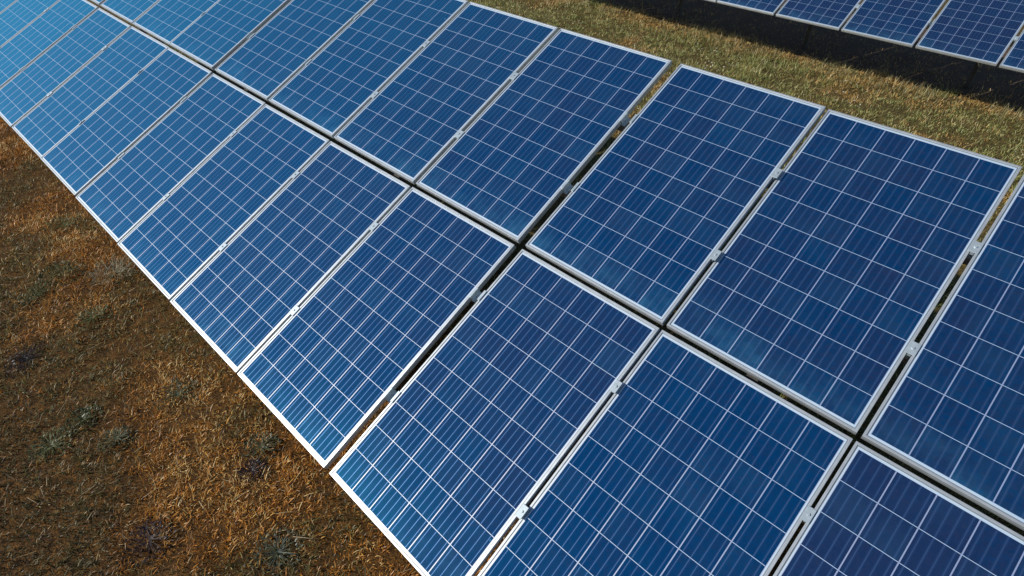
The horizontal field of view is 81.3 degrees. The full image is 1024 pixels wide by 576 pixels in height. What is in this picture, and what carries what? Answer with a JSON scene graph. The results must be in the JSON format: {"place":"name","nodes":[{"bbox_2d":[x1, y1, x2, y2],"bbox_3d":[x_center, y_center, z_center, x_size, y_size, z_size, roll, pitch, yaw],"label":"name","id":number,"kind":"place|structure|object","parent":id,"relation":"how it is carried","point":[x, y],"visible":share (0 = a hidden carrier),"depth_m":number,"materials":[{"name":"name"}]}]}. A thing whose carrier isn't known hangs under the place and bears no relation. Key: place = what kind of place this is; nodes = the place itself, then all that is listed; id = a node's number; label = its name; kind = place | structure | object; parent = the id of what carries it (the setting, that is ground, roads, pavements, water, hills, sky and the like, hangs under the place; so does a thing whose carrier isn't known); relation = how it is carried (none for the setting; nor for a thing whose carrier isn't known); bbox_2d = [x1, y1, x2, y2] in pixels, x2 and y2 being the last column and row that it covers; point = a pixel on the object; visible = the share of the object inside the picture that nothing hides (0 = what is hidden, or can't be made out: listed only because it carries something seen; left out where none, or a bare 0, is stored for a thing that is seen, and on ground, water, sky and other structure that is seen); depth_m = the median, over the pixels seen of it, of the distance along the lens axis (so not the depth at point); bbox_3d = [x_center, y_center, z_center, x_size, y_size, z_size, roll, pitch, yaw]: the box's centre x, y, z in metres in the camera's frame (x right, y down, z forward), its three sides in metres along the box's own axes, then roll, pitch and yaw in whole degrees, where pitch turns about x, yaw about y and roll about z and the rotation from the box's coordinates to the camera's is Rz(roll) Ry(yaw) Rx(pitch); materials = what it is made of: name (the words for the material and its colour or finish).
{"place":"outdoors","nodes":[
{"label":"outdoors","id":0,"kind":"place"},
{"bbox_2d":[0,0,1023,575],"bbox_3d":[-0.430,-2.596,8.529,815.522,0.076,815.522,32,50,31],"label":"ground","id":1,"kind":"structure","parent":0,"point":[852,46],"depth_m":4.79,"materials":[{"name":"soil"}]},
{"bbox_2d":[4,339,46,378],"bbox_3d":[-3.997,0.561,4.883,0.272,0.082,0.427,-3,41,-3],"label":"leafy weed","id":2,"kind":"object","parent":1,"relation":"on","point":[25,358],"visible":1,"depth_m":4.87,"materials":[{"name":"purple plant"}]},
{"bbox_2d":[12,276,56,311],"bbox_3d":[-4.379,0.029,5.497,0.282,0.070,0.519,7,42,8],"label":"leafy weed","id":3,"kind":"object","parent":1,"relation":"on","point":[36,291],"visible":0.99,"depth_m":5.46,"materials":[{"name":"green plant"}]},
{"bbox_2d":[25,426,75,463],"bbox_3d":[-3.298,1.117,4.261,0.352,0.069,0.333,32,50,31],"label":"leafy weed","id":4,"kind":"object","parent":1,"relation":"on","point":[52,445],"visible":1,"depth_m":4.27,"materials":[{"name":"green plant"}]},
{"bbox_2d":[38,258,88,287],"bbox_3d":[-4.302,-0.160,5.677,0.451,0.095,0.450,32,50,31],"label":"leafy weed","id":5,"kind":"object","parent":1,"relation":"on","point":[41,274],"visible":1,"depth_m":5.70,"materials":[{"name":"green plant"}]},
{"bbox_2d":[44,213,86,235],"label":"leafy weed","id":6,"kind":"object","parent":1,"relation":"on","point":[54,221],"visible":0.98,"depth_m":6.33,"materials":[{"name":"green plant"}]},
{"bbox_2d":[65,404,101,434],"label":"leafy weed","id":7,"kind":"object","parent":1,"relation":"on","point":[80,414],"visible":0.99,"depth_m":4.43,"materials":[{"name":"green plant"}]},
{"bbox_2d":[74,304,112,328],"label":"leafy weed","id":8,"kind":"object","parent":1,"relation":"on","point":[91,315],"visible":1,"depth_m":5.25,"materials":[{"name":"green plant"}]},
{"bbox_2d":[84,252,137,288],"bbox_3d":[-3.821,-0.188,5.676,0.556,0.141,0.561,32,50,31],"label":"leafy weed","id":9,"kind":"object","parent":1,"relation":"on","point":[111,273],"visible":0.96,"depth_m":5.70,"materials":[{"name":"green plant"}]},
{"bbox_2d":[96,424,137,452],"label":"leafy weed","id":10,"kind":"object","parent":1,"relation":"on","point":[115,437],"visible":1,"depth_m":4.30,"materials":[{"name":"green plant"}]},
{"bbox_2d":[121,517,176,566],"bbox_3d":[-2.270,1.563,3.714,0.312,0.067,0.325,11,42,12],"label":"leafy weed","id":11,"kind":"object","parent":1,"relation":"on","point":[145,535],"visible":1,"depth_m":3.73,"materials":[{"name":"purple plant"}]},
{"bbox_2d":[153,377,200,411],"bbox_3d":[-2.583,0.804,4.581,0.360,0.067,0.348,2,41,3],"label":"leafy weed","id":12,"kind":"object","parent":1,"relation":"on","point":[181,390],"visible":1,"depth_m":4.59,"materials":[{"name":"green plant"}]},
{"bbox_2d":[0,132,411,571],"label":"straw","id":13,"kind":"object","parent":1,"relation":"on","point":[108,410],"visible":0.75,"depth_m":4.38,"materials":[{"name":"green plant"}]},
{"bbox_2d":[235,457,271,484],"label":"leafy weed","id":14,"kind":"object","parent":1,"relation":"on","point":[251,470],"visible":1,"depth_m":4.09,"materials":[{"name":"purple plant"}]},
{"bbox_2d":[240,431,280,463],"bbox_3d":[-1.780,1.116,4.223,0.294,0.078,0.274,32,50,31],"label":"leafy weed","id":15,"kind":"object","parent":1,"relation":"on","point":[258,447],"visible":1,"depth_m":4.24,"materials":[{"name":"green plant"}]},
{"bbox_2d":[249,528,305,575],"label":"leafy weed","id":16,"kind":"object","parent":1,"relation":"on","point":[279,551],"visible":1,"depth_m":3.67,"materials":[{"name":"green plant"}]},
{"bbox_2d":[18,8,983,524],"bbox_3d":[-1.414,-0.920,5.729,14.900,2.092,2.850,32,75,31],"label":"mounting rack","id":17,"kind":"object","parent":1,"relation":"on","point":[476,294],"visible":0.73,"depth_m":3.52,"materials":[{"name":"metal"}]},
{"bbox_2d":[0,0,16,12],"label":"solar panel","id":18,"kind":"object","parent":17,"relation":"attached to","point":[4,4],"depth_m":8.13,"materials":[{"name":"glass"}]},
{"bbox_2d":[0,0,58,46],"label":"solar panel","id":19,"kind":"object","parent":17,"relation":"attached to","point":[17,16],"visible":0.93,"depth_m":7.74,"materials":[{"name":"glass"}]},
{"bbox_2d":[0,0,98,87],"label":"solar panel","id":20,"kind":"object","parent":17,"relation":"attached to","point":[35,39],"visible":0.95,"depth_m":7.26,"materials":[{"name":"glass"}]},
{"bbox_2d":[0,8,130,126],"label":"solar panel","id":21,"kind":"object","parent":17,"relation":"attached to","point":[53,68],"visible":0.94,"depth_m":6.71,"materials":[{"name":"glass"}]},
{"bbox_2d":[12,26,169,157],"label":"solar panel","id":22,"kind":"object","parent":17,"relation":"attached to","point":[53,119],"visible":0.97,"depth_m":6.21,"materials":[{"name":"glass"}]},
{"bbox_2d":[90,0,105,5],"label":"solar panel","id":23,"kind":"object","parent":17,"relation":"attached to","point":[99,2],"visible":0.88,"depth_m":7.26,"materials":[{"name":"glass"}]},
{"bbox_2d":[40,47,212,195],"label":"solar panel","id":24,"kind":"object","parent":17,"relation":"attached to","point":[78,159],"visible":0.94,"depth_m":5.70,"materials":[{"name":"glass"}]},
{"bbox_2d":[101,0,158,24],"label":"solar panel","id":25,"kind":"object","parent":17,"relation":"attached to","point":[131,11],"visible":0.96,"depth_m":6.90,"materials":[{"name":"glass"}]},
{"bbox_2d":[75,73,265,242],"bbox_3d":[-2.987,-1.190,5.216,0.963,0.036,1.650,32,75,31],"label":"solar panel","id":26,"kind":"object","parent":17,"relation":"attached to","point":[119,199],"visible":0.97,"depth_m":5.18,"materials":[{"name":"glass"}]},
{"bbox_2d":[133,0,217,45],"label":"solar panel","id":27,"kind":"object","parent":17,"relation":"attached to","point":[167,21],"visible":0.96,"depth_m":6.47,"materials":[{"name":"glass"}]},
{"bbox_2d":[118,104,329,300],"bbox_3d":[-2.277,-0.742,4.703,0.963,0.036,1.650,32,75,31],"label":"solar panel","id":28,"kind":"object","parent":17,"relation":"attached to","point":[232,187],"visible":0.99,"depth_m":4.66,"materials":[{"name":"glass"}]},
{"bbox_2d":[169,0,290,69],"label":"solar panel","id":29,"kind":"object","parent":17,"relation":"attached to","point":[212,37],"visible":1,"depth_m":5.99,"materials":[{"name":"glass"}]},
{"bbox_2d":[170,141,410,373],"bbox_3d":[-1.562,-0.295,4.187,0.963,0.036,1.650,32,75,31],"label":"solar panel","id":30,"kind":"object","parent":17,"relation":"attached to","point":[300,236],"visible":0.98,"depth_m":4.14,"materials":[{"name":"glass"}]},
{"bbox_2d":[215,0,373,101],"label":"solar panel","id":31,"kind":"object","parent":17,"relation":"attached to","point":[272,55],"visible":0.98,"depth_m":5.51,"materials":[{"name":"glass"}]},
{"bbox_2d":[269,0,468,138],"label":"solar panel","id":32,"kind":"object","parent":17,"relation":"attached to","point":[336,82],"visible":0.98,"depth_m":5.03,"materials":[{"name":"glass"}]},
{"bbox_2d":[238,187,515,468],"bbox_3d":[-0.845,0.147,3.670,0.963,0.036,1.650,32,75,31],"label":"solar panel","id":33,"kind":"object","parent":17,"relation":"attached to","point":[355,337],"visible":1,"depth_m":3.62,"materials":[{"name":"glass"}]},
{"bbox_2d":[334,2,558,184],"bbox_3d":[-0.513,-1.560,4.574,0.963,0.036,1.650,32,75,31],"label":"solar panel","id":34,"kind":"object","parent":17,"relation":"attached to","point":[426,104],"visible":1,"depth_m":4.53,"materials":[{"name":"glass"}]},
{"bbox_2d":[329,249,659,575],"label":"solar panel","id":35,"kind":"object","parent":17,"relation":"attached to","point":[453,457],"visible":1,"depth_m":3.09,"materials":[{"name":"glass"}]},
{"bbox_2d":[416,28,671,243],"bbox_3d":[0.207,-1.112,4.056,0.963,0.036,1.650,32,75,31],"label":"solar panel","id":36,"kind":"object","parent":17,"relation":"attached to","point":[542,128],"visible":1,"depth_m":4.01,"materials":[{"name":"glass"}]},
{"bbox_2d":[477,330,852,575],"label":"solar panel","id":37,"kind":"object","parent":17,"relation":"attached to","point":[682,458],"visible":1,"depth_m":2.69,"materials":[{"name":"glass"}]},
{"bbox_2d":[525,64,825,325],"bbox_3d":[0.951,-0.644,3.522,0.963,0.036,1.650,32,75,31],"label":"solar panel","id":38,"kind":"object","parent":17,"relation":"attached to","point":[650,212],"visible":1,"depth_m":3.48,"materials":[{"name":"glass"}]},
{"bbox_2d":[667,109,1021,434],"bbox_3d":[1.671,-0.197,3.036,0.963,0.036,1.650,32,75,31],"label":"solar panel","id":39,"kind":"object","parent":17,"relation":"attached to","point":[821,286],"visible":1,"depth_m":2.99,"materials":[{"name":"glass"}]},
{"bbox_2d":[773,441,1023,575],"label":"solar panel","id":40,"kind":"object","parent":17,"relation":"attached to","point":[876,514],"visible":1,"depth_m":2.37,"materials":[{"name":"glass"}]},
{"bbox_2d":[861,175,1023,530],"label":"solar panel","id":41,"kind":"object","parent":17,"relation":"attached to","point":[949,414],"visible":1,"depth_m":2.55,"materials":[{"name":"glass"}]},
{"bbox_2d":[480,0,1023,233],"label":"straw","id":42,"kind":"object","parent":1,"relation":"on","point":[791,76],"visible":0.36,"depth_m":9.25,"materials":[{"name":"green plant"}]},
{"bbox_2d":[526,0,1023,130],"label":"seed stalks","id":43,"kind":"object","parent":1,"relation":"on","point":[760,49],"visible":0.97,"depth_m":9.45,"materials":[{"name":"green plant"}]},
{"bbox_2d":[677,0,1018,88],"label":"mounting rack","id":44,"kind":"object","parent":1,"relation":"on","point":[810,31],"visible":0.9,"depth_m":8.99,"materials":[{"name":"metal"}]},
{"bbox_2d":[717,0,785,15],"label":"solar panel","id":45,"kind":"object","parent":44,"relation":"attached to","point":[769,7],"visible":1,"depth_m":9.36,"materials":[{"name":"glass"}]},
{"bbox_2d":[776,0,861,30],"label":"solar panel","id":46,"kind":"object","parent":44,"relation":"attached to","point":[833,14],"visible":1,"depth_m":8.92,"materials":[{"name":"glass"}]},
{"bbox_2d":[841,0,945,46],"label":"solar panel","id":47,"kind":"object","parent":44,"relation":"attached to","point":[903,22],"visible":1,"depth_m":8.45,"materials":[{"name":"glass"}]},
{"bbox_2d":[915,0,1023,65],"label":"solar panel","id":48,"kind":"object","parent":44,"relation":"attached to","point":[983,31],"visible":1,"depth_m":7.98,"materials":[{"name":"glass"}]},
{"bbox_2d":[999,29,1023,72],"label":"solar panel","id":49,"kind":"object","parent":44,"relation":"attached to","point":[1013,59],"visible":1,"depth_m":7.60,"materials":[{"name":"glass"}]},
{"bbox_2d":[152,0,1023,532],"bbox_3d":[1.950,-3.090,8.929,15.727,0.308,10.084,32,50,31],"label":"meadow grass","id":50,"kind":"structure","parent":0,"point":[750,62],"depth_m":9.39,"materials":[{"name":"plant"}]}
]}

